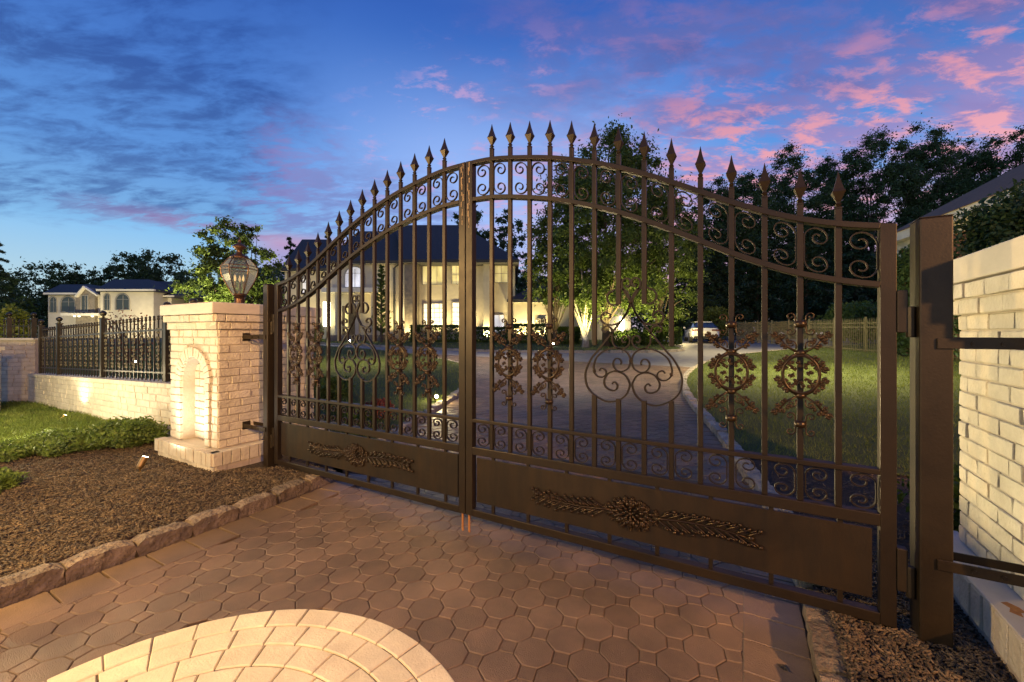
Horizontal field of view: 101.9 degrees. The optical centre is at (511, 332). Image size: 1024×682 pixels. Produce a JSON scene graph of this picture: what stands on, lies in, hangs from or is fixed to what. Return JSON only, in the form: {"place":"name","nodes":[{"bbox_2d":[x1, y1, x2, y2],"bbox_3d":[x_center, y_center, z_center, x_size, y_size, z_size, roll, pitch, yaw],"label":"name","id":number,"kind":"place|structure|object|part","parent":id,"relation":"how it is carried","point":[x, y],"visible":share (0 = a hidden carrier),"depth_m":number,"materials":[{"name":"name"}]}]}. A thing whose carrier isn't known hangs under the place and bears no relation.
{"place":"outdoors","nodes":[
{"label":"outdoors","id":0,"kind":"place"},
{"bbox_2d":[0,400,169,440],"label":"grass","id":1,"kind":"structure","parent":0,"point":[8,412],"depth_m":6.29,"materials":[{"name":"green plant"}]},
{"bbox_2d":[0,441,334,577],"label":"mulch bed base","id":2,"kind":"object","parent":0,"point":[251,466],"visible":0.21,"depth_m":3.21,"materials":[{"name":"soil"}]},
{"bbox_2d":[0,466,29,492],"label":"juniper","id":3,"kind":"object","parent":2,"relation":"on","point":[10,478],"visible":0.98,"depth_m":3.44,"materials":[{"name":"green plant"}]},
{"bbox_2d":[0,437,32,461],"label":"juniper","id":4,"kind":"object","parent":2,"relation":"on","point":[11,448],"visible":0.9,"depth_m":4.32,"materials":[{"name":"green plant"}]},
{"bbox_2d":[18,426,105,457],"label":"juniper","id":5,"kind":"object","parent":2,"relation":"on","point":[49,442],"visible":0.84,"depth_m":4.47,"materials":[{"name":"green plant"}]},
{"bbox_2d":[76,415,170,448],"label":"juniper","id":6,"kind":"object","parent":2,"relation":"on","point":[131,433],"visible":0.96,"depth_m":4.69,"materials":[{"name":"green plant"}]},
{"bbox_2d":[136,456,148,471],"bbox_3d":[-3.462,1.243,3.894,0.054,0.174,0.091,0,0,30],"label":"spotlight","id":7,"kind":"object","parent":2,"relation":"on","point":[142,462],"visible":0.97,"depth_m":3.88,"materials":[{"name":"orange metal"}]},
{"bbox_2d":[0,374,478,631],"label":"border paving","id":8,"kind":"structure","parent":0,"point":[14,614],"depth_m":2.56,"materials":[{"name":"stone"}]},
{"bbox_2d":[47,609,454,681],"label":"circle paving","id":9,"kind":"structure","parent":0,"point":[305,658],"depth_m":1.78,"materials":[{"name":"beige stone"}]},
{"bbox_2d":[46,341,458,438],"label":"grass","id":10,"kind":"structure","parent":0,"point":[357,388],"depth_m":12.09,"materials":[{"name":"green plant"}]},
{"bbox_2d":[0,303,37,337],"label":"shrub","id":11,"kind":"object","parent":10,"relation":"on","point":[21,314],"visible":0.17,"depth_m":12.97,"materials":[{"name":"green plant"}]},
{"bbox_2d":[95,307,152,363],"bbox_3d":[-13.000,0.120,13.996,1.372,1.931,1.404,0,0,-28],"label":"maple shrub","id":12,"kind":"object","parent":10,"relation":"on","point":[125,337],"visible":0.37,"depth_m":13.94,"materials":[{"name":"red plant"}]},
{"bbox_2d":[153,215,262,302],"bbox_3d":[-11.903,-1.858,17.015,3.520,5.982,3.519,0,0,30],"label":"broadleaf tree","id":13,"kind":"object","parent":10,"relation":"on","point":[209,264],"visible":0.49,"depth_m":16.50,"materials":[{"name":"green plant"}]},
{"bbox_2d":[216,223,285,305],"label":"broadleaf tree","id":14,"kind":"object","parent":10,"relation":"on","point":[265,254],"visible":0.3,"depth_m":17.32,"materials":[{"name":"green plant"}]},
{"bbox_2d":[314,375,355,399],"bbox_3d":[-3.377,1.016,7.644,0.966,0.541,0.959,0,0,-7],"label":"shrub","id":15,"kind":"object","parent":10,"relation":"on","point":[333,388],"visible":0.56,"depth_m":7.40,"materials":[{"name":"green plant"}]},
{"bbox_2d":[324,398,356,420],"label":"plant","id":16,"kind":"object","parent":10,"relation":"on","point":[335,412],"visible":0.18,"depth_m":6.03,"materials":[{"name":"green plant"}]},
{"bbox_2d":[342,409,377,427],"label":"plant","id":17,"kind":"object","parent":10,"relation":"on","point":[357,416],"visible":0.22,"depth_m":5.35,"materials":[{"name":"green plant"}]},
{"bbox_2d":[365,398,394,418],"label":"plant","id":18,"kind":"object","parent":10,"relation":"on","point":[379,402],"visible":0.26,"depth_m":6.08,"materials":[{"name":"red plant"}]},
{"bbox_2d":[0,354,815,681],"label":"driveway","id":19,"kind":"structure","parent":0,"point":[374,478],"depth_m":2.19,"materials":[{"name":"brown stone"}]},
{"bbox_2d":[682,344,854,590],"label":"kerb","id":20,"kind":"structure","parent":19,"relation":"on","point":[718,431],"depth_m":4.79,"materials":[{"name":"stone"}]},
{"bbox_2d":[802,591,860,681],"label":"kerb","id":21,"kind":"structure","parent":19,"relation":"on","point":[827,656],"depth_m":1.70,"materials":[{"name":"stone"}]},
{"bbox_2d":[37,334,872,472],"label":"ground","id":22,"kind":"structure","parent":0,"point":[341,470],"depth_m":38.12,"materials":[{"name":"green plant"}]},
{"bbox_2d":[0,243,18,312],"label":"conifer","id":23,"kind":"object","parent":22,"relation":"on","point":[3,291],"visible":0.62,"depth_m":30.21,"materials":[{"name":"green plant"}]},
{"bbox_2d":[0,269,40,313],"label":"broadleaf tree","id":24,"kind":"object","parent":22,"relation":"on","point":[12,282],"visible":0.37,"depth_m":55.70,"materials":[{"name":"green plant"}]},
{"bbox_2d":[0,338,48,401],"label":"brick wall","id":25,"kind":"structure","parent":22,"relation":"on","point":[18,360],"depth_m":8.24,"materials":[{"name":"brick"}]},
{"bbox_2d":[0,312,38,337],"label":"iron fence","id":26,"kind":"object","parent":25,"relation":"on","point":[9,326],"visible":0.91,"depth_m":8.35,"materials":[{"name":"black metal"}]},
{"bbox_2d":[1,256,86,327],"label":"broadleaf tree","id":27,"kind":"object","parent":22,"relation":"on","point":[24,291],"visible":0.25,"depth_m":73.12,"materials":[{"name":"green plant"}]},
{"bbox_2d":[35,260,109,326],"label":"broadleaf tree","id":28,"kind":"object","parent":22,"relation":"on","point":[75,276],"visible":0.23,"depth_m":73.57,"materials":[{"name":"green plant"}]},
{"bbox_2d":[27,373,171,435],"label":"brick wall","id":29,"kind":"structure","parent":22,"relation":"on","point":[106,398],"depth_m":6.31,"materials":[{"name":"white brick"}]},
{"bbox_2d":[37,298,197,381],"bbox_3d":[-6.419,0.186,6.585,6.750,1.239,0.090,0,0,30],"label":"iron fence","id":30,"kind":"object","parent":29,"relation":"on","point":[60,338],"visible":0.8,"depth_m":6.62,"materials":[{"name":"black metal"}]},
{"bbox_2d":[93,272,118,284],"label":"broadleaf tree","id":31,"kind":"object","parent":22,"relation":"on","point":[101,278],"visible":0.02,"depth_m":76.98,"materials":[{"name":"green plant"}]},
{"bbox_2d":[43,279,207,337],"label":"house","id":32,"kind":"structure","parent":22,"relation":"on","point":[71,304],"depth_m":52.20,"materials":[{"name":"paint"}]},
{"bbox_2d":[92,251,163,285],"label":"broadleaf tree","id":33,"kind":"object","parent":22,"relation":"on","point":[111,267],"visible":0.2,"depth_m":72.14,"materials":[{"name":"green plant"}]},
{"bbox_2d":[122,248,190,282],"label":"broadleaf tree","id":34,"kind":"object","parent":22,"relation":"on","point":[159,271],"visible":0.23,"depth_m":72.45,"materials":[{"name":"green plant"}]},
{"bbox_2d":[0,468,335,607],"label":"kerb","id":35,"kind":"structure","parent":22,"relation":"on","point":[27,583],"depth_m":2.57,"materials":[{"name":"stone"}]},
{"bbox_2d":[167,268,217,288],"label":"broadleaf tree","id":36,"kind":"object","parent":22,"relation":"on","point":[177,277],"visible":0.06,"depth_m":71.83,"materials":[{"name":"green plant"}]},
{"bbox_2d":[155,302,329,471],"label":"brick pillar","id":37,"kind":"structure","parent":22,"relation":"on","point":[216,377],"depth_m":4.20,"materials":[{"name":"brick"}]},
{"bbox_2d":[220,236,257,302],"bbox_3d":[-3.037,-0.682,4.633,0.362,0.780,0.315,0,0,30],"label":"lantern","id":38,"kind":"object","parent":37,"relation":"on","point":[226,267],"visible":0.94,"depth_m":4.62,"materials":[{"name":"orange metal"}]},
{"bbox_2d":[242,284,277,467],"bbox_3d":[-2.509,0.490,4.153,0.421,1.920,0.140,0,0,30],"label":"gate post","id":39,"kind":"object","parent":22,"relation":"on","point":[267,424],"visible":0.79,"depth_m":4.03,"materials":[{"name":"brown metal"}]},
{"bbox_2d":[270,138,465,530],"bbox_3d":[-1.330,-0.010,3.482,2.323,2.802,0.067,0,0,30],"label":"gate leaf","id":40,"kind":"object","parent":39,"relation":"attached to","point":[417,466],"visible":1,"depth_m":3.34,"materials":[{"name":"brown metal"}]},
{"bbox_2d":[320,345,458,473],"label":"kerb","id":41,"kind":"structure","parent":22,"relation":"on","point":[437,406],"depth_m":6.91,"materials":[{"name":"stone"}]},
{"bbox_2d":[22,266,849,335],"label":"woodland","id":42,"kind":"object","parent":22,"relation":"on","point":[279,275],"visible":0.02,"depth_m":78.72,"materials":[{"name":"green plant"}]},
{"bbox_2d":[281,225,630,340],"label":"mansion","id":43,"kind":"structure","parent":22,"relation":"on","point":[539,311],"depth_m":32.00,"materials":[{"name":"beige paint"}]},
{"bbox_2d":[342,306,354,334],"bbox_3d":[-12.748,-0.759,32.476,1.039,2.638,0.150,0,0,0],"label":"door","id":44,"kind":"structure","parent":43,"relation":"in","point":[350,317],"depth_m":32.45,"materials":[{"name":"brown wood"}]},
{"bbox_2d":[320,342,684,352],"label":"kerb","id":45,"kind":"structure","parent":22,"relation":"on","point":[577,351],"depth_m":20.05,"materials":[{"name":"concrete"}]},
{"bbox_2d":[614,183,713,342],"bbox_3d":[9.310,-4.572,25.940,5.895,10.939,6.498,0,0,-39],"label":"broadleaf tree","id":46,"kind":"object","parent":22,"relation":"on","point":[685,272],"visible":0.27,"depth_m":25.30,"materials":[{"name":"green plant"}]},
{"bbox_2d":[662,220,728,333],"bbox_3d":[15.709,-4.690,35.780,6.252,10.814,5.382,0,0,2],"label":"conifer","id":47,"kind":"object","parent":22,"relation":"on","point":[710,300],"visible":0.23,"depth_m":35.59,"materials":[{"name":"green plant"}]},
{"bbox_2d":[680,174,757,298],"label":"broadleaf tree","id":48,"kind":"object","parent":22,"relation":"on","point":[720,224],"visible":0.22,"depth_m":42.45,"materials":[{"name":"green plant"}]},
{"bbox_2d":[679,242,759,337],"bbox_3d":[18.500,-3.754,38.562,6.607,9.280,6.874,0,0,-8],"label":"conifer","id":49,"kind":"object","parent":22,"relation":"on","point":[717,269],"visible":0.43,"depth_m":37.12,"materials":[{"name":"green plant"}]},
{"bbox_2d":[705,167,796,333],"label":"broadleaf tree","id":50,"kind":"object","parent":22,"relation":"on","point":[746,185],"visible":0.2,"depth_m":44.15,"materials":[{"name":"green plant"}]},
{"bbox_2d":[734,234,812,338],"bbox_3d":[23.173,-4.235,39.016,8.533,10.055,6.781,0,0,18],"label":"conifer","id":51,"kind":"object","parent":22,"relation":"on","point":[752,281],"visible":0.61,"depth_m":38.31,"materials":[{"name":"green plant"}]},
{"bbox_2d":[746,139,857,336],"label":"broadleaf tree","id":52,"kind":"object","parent":22,"relation":"on","point":[785,191],"visible":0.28,"depth_m":46.39,"materials":[{"name":"green plant"}]},
{"bbox_2d":[768,227,872,337],"bbox_3d":[27.592,-4.526,37.810,8.042,10.338,8.204,0,0,30],"label":"conifer","id":53,"kind":"object","parent":22,"relation":"on","point":[814,304],"visible":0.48,"depth_m":37.28,"materials":[{"name":"green plant"}]},
{"bbox_2d":[778,153,875,322],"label":"broadleaf tree","id":54,"kind":"object","parent":22,"relation":"on","point":[822,169],"visible":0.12,"depth_m":49.24,"materials":[{"name":"green plant"}]},
{"bbox_2d":[809,229,876,335],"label":"conifer","id":55,"kind":"object","parent":22,"relation":"on","point":[857,294],"visible":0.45,"depth_m":37.46,"materials":[{"name":"green plant"}]},
{"bbox_2d":[816,119,941,296],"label":"broadleaf tree","id":56,"kind":"object","parent":22,"relation":"on","point":[913,174],"visible":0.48,"depth_m":44.23,"materials":[{"name":"green plant"}]},
{"bbox_2d":[866,216,914,320],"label":"conifer","id":57,"kind":"object","parent":22,"relation":"on","point":[903,219],"visible":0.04,"depth_m":37.06,"materials":[{"name":"green plant"}]},
{"bbox_2d":[868,113,987,251],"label":"broadleaf tree","id":58,"kind":"object","parent":22,"relation":"on","point":[919,152],"visible":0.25,"depth_m":45.27,"materials":[{"name":"green plant"}]},
{"bbox_2d":[897,163,1023,356],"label":"brick house","id":59,"kind":"structure","parent":22,"relation":"on","point":[968,200],"depth_m":13.30,"materials":[{"name":"grey"}]},
{"bbox_2d":[909,214,1023,647],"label":"gate post","id":60,"kind":"object","parent":22,"relation":"on","point":[934,342],"visible":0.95,"depth_m":1.69,"materials":[{"name":"brown metal"}]},
{"bbox_2d":[466,120,915,627],"bbox_3d":[0.696,-0.010,2.334,2.323,2.802,0.067,0,0,30],"label":"gate leaf","id":61,"kind":"object","parent":60,"relation":"attached to","point":[833,554],"visible":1,"depth_m":2.17,"materials":[{"name":"brown metal"}]},
{"bbox_2d":[921,131,1011,212],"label":"broadleaf tree","id":62,"kind":"object","parent":22,"relation":"on","point":[969,143],"visible":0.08,"depth_m":48.27,"materials":[{"name":"green plant"}]},
{"bbox_2d":[939,125,1023,198],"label":"broadleaf tree","id":63,"kind":"object","parent":22,"relation":"on","point":[1016,157],"visible":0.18,"depth_m":44.55,"materials":[{"name":"green plant"}]},
{"bbox_2d":[953,235,1023,681],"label":"brick pillar","id":64,"kind":"structure","parent":22,"relation":"on","point":[988,291],"depth_m":1.86,"materials":[{"name":"brick"}]},
{"bbox_2d":[1001,602,1023,616],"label":"fallen leaf","id":65,"kind":"object","parent":64,"relation":"on","point":[1014,609],"visible":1,"depth_m":1.64,"materials":[{"name":"brown plant"}]},
{"bbox_2d":[315,338,683,350],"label":"grass","id":66,"kind":"structure","parent":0,"point":[564,346],"depth_m":23.87,"materials":[{"name":"green plant"}]},
{"bbox_2d":[280,237,296,305],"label":"conifer","id":67,"kind":"object","parent":66,"relation":"on","point":[289,242],"visible":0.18,"depth_m":41.91,"materials":[{"name":"green plant"}]},
{"bbox_2d":[371,264,392,341],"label":"conifer","id":68,"kind":"object","parent":66,"relation":"on","point":[380,314],"visible":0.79,"depth_m":27.42,"materials":[{"name":"green plant"}]},
{"bbox_2d":[409,324,458,341],"bbox_3d":[-4.914,0.081,28.498,4.192,1.374,1.230,0,0,0],"label":"hedge","id":69,"kind":"object","parent":66,"relation":"on","point":[450,335],"visible":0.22,"depth_m":28.07,"materials":[{"name":"green plant"}]},
{"bbox_2d":[451,204,498,245],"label":"broadleaf tree","id":70,"kind":"object","parent":66,"relation":"on","point":[478,218],"visible":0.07,"depth_m":45.63,"materials":[{"name":"green plant"}]},
{"bbox_2d":[476,326,505,342],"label":"hedge","id":71,"kind":"object","parent":66,"relation":"on","point":[479,333],"visible":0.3,"depth_m":27.55,"materials":[{"name":"green plant"}]},
{"bbox_2d":[483,208,526,294],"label":"broadleaf tree","id":72,"kind":"object","parent":66,"relation":"on","point":[503,233],"visible":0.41,"depth_m":45.16,"materials":[{"name":"green plant"}]},
{"bbox_2d":[505,323,547,342],"bbox_3d":[1.165,0.078,26.999,3.309,1.464,1.224,0,0,0],"label":"hedge","id":73,"kind":"object","parent":66,"relation":"on","point":[516,326],"visible":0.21,"depth_m":26.57,"materials":[{"name":"green plant"}]},
{"bbox_2d":[518,209,586,337],"bbox_3d":[2.632,-3.179,24.535,4.554,8.223,4.400,0,0,15],"label":"broadleaf tree","id":74,"kind":"object","parent":66,"relation":"on","point":[543,292],"visible":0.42,"depth_m":24.33,"materials":[{"name":"green plant"}]},
{"bbox_2d":[546,326,580,343],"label":"hedge","id":75,"kind":"object","parent":66,"relation":"on","point":[577,334],"visible":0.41,"depth_m":25.54,"materials":[{"name":"green plant"}]},
{"bbox_2d":[553,245,624,346],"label":"broadleaf tree","id":76,"kind":"object","parent":66,"relation":"on","point":[579,262],"visible":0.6,"depth_m":21.93,"materials":[{"name":"green plant"}]},
{"bbox_2d":[516,113,704,345],"bbox_3d":[5.566,-5.456,23.461,10.369,12.831,9.474,0,0,30],"label":"broadleaf tree","id":77,"kind":"object","parent":66,"relation":"on","point":[658,253],"visible":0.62,"depth_m":21.70,"materials":[{"name":"green plant"}]},
{"bbox_2d":[608,329,627,345],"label":"shrub","id":78,"kind":"object","parent":66,"relation":"on","point":[619,334],"visible":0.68,"depth_m":23.20,"materials":[{"name":"green plant"}]},
{"bbox_2d":[623,328,641,345],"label":"shrub","id":79,"kind":"object","parent":66,"relation":"on","point":[630,333],"visible":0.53,"depth_m":23.76,"materials":[{"name":"green plant"}]},
{"bbox_2d":[639,330,655,344],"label":"shrub","id":80,"kind":"object","parent":66,"relation":"on","point":[646,333],"visible":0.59,"depth_m":24.23,"materials":[{"name":"green plant"}]},
{"bbox_2d":[643,326,682,344],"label":"hedge","id":81,"kind":"object","parent":66,"relation":"on","point":[678,337],"visible":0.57,"depth_m":25.23,"materials":[{"name":"green plant"}]},
{"bbox_2d":[0,0,1023,333],"label":"sky","id":82,"kind":"structure","parent":0,"point":[130,126],"materials":[{"name":"blue"}]},
{"bbox_2d":[320,339,872,366],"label":"driveway","id":83,"kind":"structure","parent":0,"point":[687,356],"depth_m":18.68,"materials":[{"name":"grey asphalt"}]},
{"bbox_2d":[314,323,324,341],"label":"shrub","id":84,"kind":"object","parent":83,"relation":"on","point":[321,329],"visible":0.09,"depth_m":27.08,"materials":[{"name":"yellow plant"}]},
{"bbox_2d":[683,322,718,341],"bbox_3d":[13.600,-0.046,30.001,2.200,1.441,4.682,0,0,17],"label":"parked car","id":85,"kind":"object","parent":83,"relation":"on","point":[691,333],"visible":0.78,"depth_m":28.32,"materials":[{"name":"white paint"}]},
{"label":"windows","id":86,"kind":"part","parent":85,"relation":"part of","materials":[{"name":"blue glass"}]},
{"bbox_2d":[696,306,728,339],"bbox_3d":[16.526,-0.791,33.986,2.830,2.880,2.808,0,0,30],"label":"shrub","id":87,"kind":"object","parent":83,"relation":"on","point":[717,312],"visible":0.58,"depth_m":33.33,"materials":[{"name":"green plant"}]},
{"bbox_2d":[815,299,876,343],"bbox_3d":[20.076,-0.625,24.018,4.087,2.589,4.390,0,0,30],"label":"shrub","id":88,"kind":"object","parent":83,"relation":"on","point":[862,311],"visible":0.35,"depth_m":23.34,"materials":[{"name":"green plant"}]},
{"bbox_2d":[669,381,814,681],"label":"border paving","id":89,"kind":"structure","parent":0,"point":[774,625],"depth_m":1.95,"materials":[{"name":"stone"}]},
{"bbox_2d":[778,664,787,670],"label":"fallen leaf","id":90,"kind":"object","parent":89,"relation":"on","point":[782,666],"visible":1,"depth_m":1.71,"materials":[{"name":"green plant"}]},
{"bbox_2d":[684,343,960,475],"bbox_3d":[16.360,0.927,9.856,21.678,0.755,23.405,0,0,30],"label":"grass","id":91,"kind":"structure","parent":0,"point":[829,391],"depth_m":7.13,"materials":[{"name":"green plant"}]},
{"bbox_2d":[736,316,960,359],"bbox_3d":[15.387,0.020,22.229,0.090,1.739,19.676,0,0,11],"label":"iron fence","id":92,"kind":"object","parent":91,"relation":"on","point":[781,327],"visible":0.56,"depth_m":19.49,"materials":[{"name":"metal"}]},
{"bbox_2d":[897,244,909,355],"bbox_3d":[13.911,-1.154,14.564,1.322,4.093,1.370,0,0,30],"label":"shrub","id":93,"kind":"object","parent":91,"relation":"on","point":[903,283],"visible":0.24,"depth_m":14.42,"materials":[{"name":"green plant"}]},
{"bbox_2d":[953,178,1023,357],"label":"yew shrub","id":94,"kind":"object","parent":91,"relation":"on","point":[997,223],"visible":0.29,"depth_m":8.75,"materials":[{"name":"green plant"}]},
{"bbox_2d":[750,455,955,593],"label":"mulch","id":95,"kind":"object","parent":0,"point":[846,493],"visible":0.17,"depth_m":3.40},
{"bbox_2d":[897,464,960,531],"bbox_3d":[3.015,1.066,2.530,1.112,0.578,0.705,0,0,30],"label":"shrub","id":96,"kind":"object","parent":95,"relation":"on","point":[956,494],"visible":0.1,"depth_m":2.58,"materials":[{"name":"green plant"}]},
{"bbox_2d":[822,543,1017,681],"bbox_3d":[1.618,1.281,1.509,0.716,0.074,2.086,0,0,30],"label":"mulch","id":97,"kind":"object","parent":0,"point":[892,661],"visible":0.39,"depth_m":1.66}
]}

